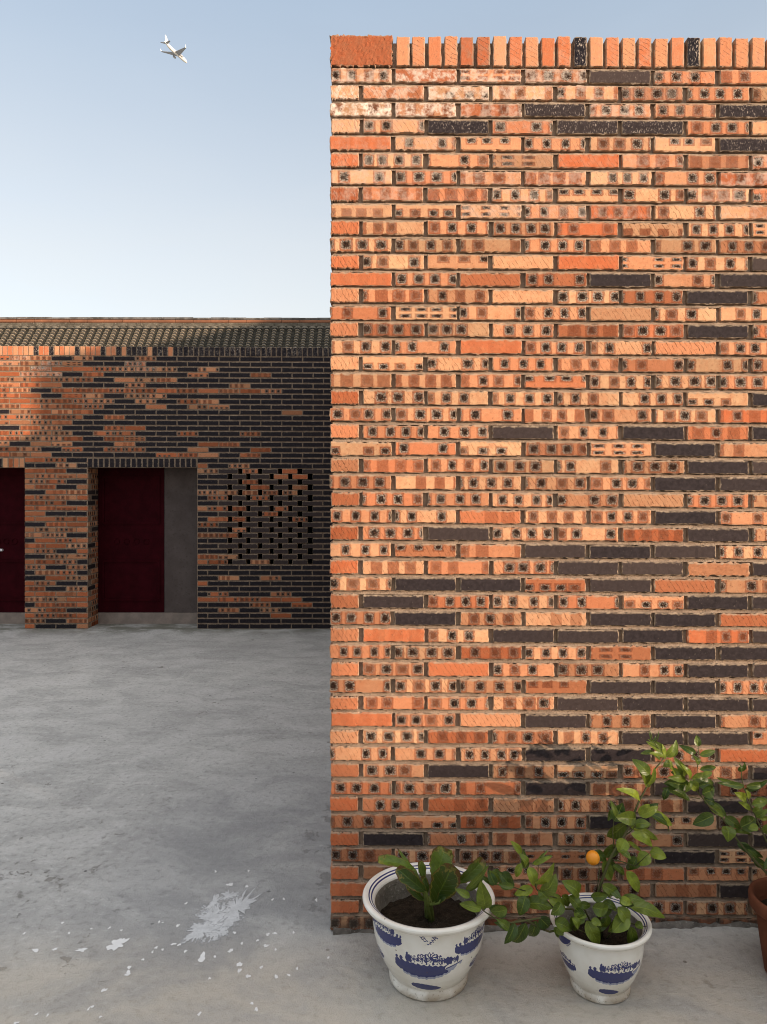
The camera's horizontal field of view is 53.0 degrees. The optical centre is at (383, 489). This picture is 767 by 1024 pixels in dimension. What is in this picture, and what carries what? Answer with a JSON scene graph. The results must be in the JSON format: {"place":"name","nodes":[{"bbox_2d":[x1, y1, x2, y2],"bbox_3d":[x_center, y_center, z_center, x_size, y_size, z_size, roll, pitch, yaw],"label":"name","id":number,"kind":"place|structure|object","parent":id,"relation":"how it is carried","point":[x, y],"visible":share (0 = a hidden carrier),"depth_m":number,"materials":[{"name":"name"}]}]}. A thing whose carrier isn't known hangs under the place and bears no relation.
{"place":"outdoors","nodes":[
{"label":"outdoors","id":0,"kind":"place"},
{"bbox_2d":[160,35,186,62],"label":"airliner","id":1,"kind":"object","parent":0,"point":[177,53],"visible":1,"depth_m":996.57,"materials":[{"name":"white paint"}]},
{"bbox_2d":[0,612,766,1023],"bbox_3d":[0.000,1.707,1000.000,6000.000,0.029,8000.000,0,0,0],"label":"ground","id":2,"kind":"structure","parent":0,"point":[152,776],"depth_m":3.51,"materials":[{"name":"concrete"}]},
{"bbox_2d":[0,317,332,628],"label":"courtyard house","id":3,"kind":"structure","parent":2,"relation":"on","point":[164,470],"depth_m":9.39,"materials":[{"name":"brick"}]},
{"bbox_2d":[0,468,24,611],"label":"door","id":4,"kind":"structure","parent":3,"relation":"in","point":[12,480],"depth_m":9.74,"materials":[{"name":"red paint"}]},
{"bbox_2d":[98,468,163,611],"bbox_3d":[-3.194,0.623,9.763,0.830,1.861,0.062,0,0,0],"label":"door","id":5,"kind":"structure","parent":3,"relation":"in","point":[130,500],"depth_m":9.74,"materials":[{"name":"red paint"}]},
{"bbox_2d":[14,870,329,1023],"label":"paint flakes","id":6,"kind":"object","parent":2,"relation":"on","point":[117,944],"visible":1,"depth_m":2.88,"materials":[{"name":"white paint"}]},
{"bbox_2d":[181,884,268,943],"bbox_3d":[-0.651,1.719,3.163,0.266,0.002,0.577,0,0,15],"label":"paint splash","id":7,"kind":"object","parent":2,"relation":"on","point":[217,922],"visible":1,"depth_m":3.10,"materials":[{"name":"white paint"}]},
{"bbox_2d":[362,862,494,1001],"bbox_3d":[0.158,1.569,2.710,0.465,0.295,0.465,0,0,0],"label":"flower pot","id":8,"kind":"object","parent":2,"relation":"on","point":[424,959],"visible":0.84,"depth_m":2.58,"materials":[{"name":"white ceramic"}]},
{"bbox_2d":[378,846,485,922],"bbox_3d":[0.175,1.404,2.701,0.389,0.270,0.206,0,0,0],"label":"leafy plant","id":9,"kind":"object","parent":8,"relation":"in","point":[447,878],"visible":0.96,"depth_m":2.67,"materials":[{"name":"green plant"}]},
{"bbox_2d":[329,34,766,934],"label":"brick wall","id":10,"kind":"structure","parent":2,"relation":"on","point":[547,414],"depth_m":2.99,"materials":[{"name":"orange brick"}]},
{"bbox_2d":[549,892,651,1004],"bbox_3d":[0.748,1.598,2.660,0.342,0.236,0.342,0,0,0],"label":"flower pot","id":11,"kind":"object","parent":2,"relation":"on","point":[605,971],"visible":0.8,"depth_m":2.56,"materials":[{"name":"white ceramic"}]},
{"bbox_2d":[455,730,677,943],"bbox_3d":[0.654,1.206,2.598,0.835,0.737,0.229,0,0,-20],"label":"citrus tree","id":12,"kind":"object","parent":11,"relation":"in","point":[557,903],"visible":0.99,"depth_m":2.59,"materials":[{"name":"green plant"}]},
{"bbox_2d":[748,877,766,972],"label":"flower pot","id":13,"kind":"object","parent":2,"relation":"on","point":[757,893],"visible":1,"depth_m":2.73,"materials":[{"name":"ceramic"}]},
{"bbox_2d":[662,735,766,874],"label":"citrus tree","id":14,"kind":"object","parent":13,"relation":"in","point":[677,783],"visible":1,"depth_m":2.75,"materials":[{"name":"green plant"}]},
{"bbox_2d":[0,0,766,317],"label":"sky","id":15,"kind":"structure","parent":0,"point":[137,179],"materials":[{"name":"blue"}]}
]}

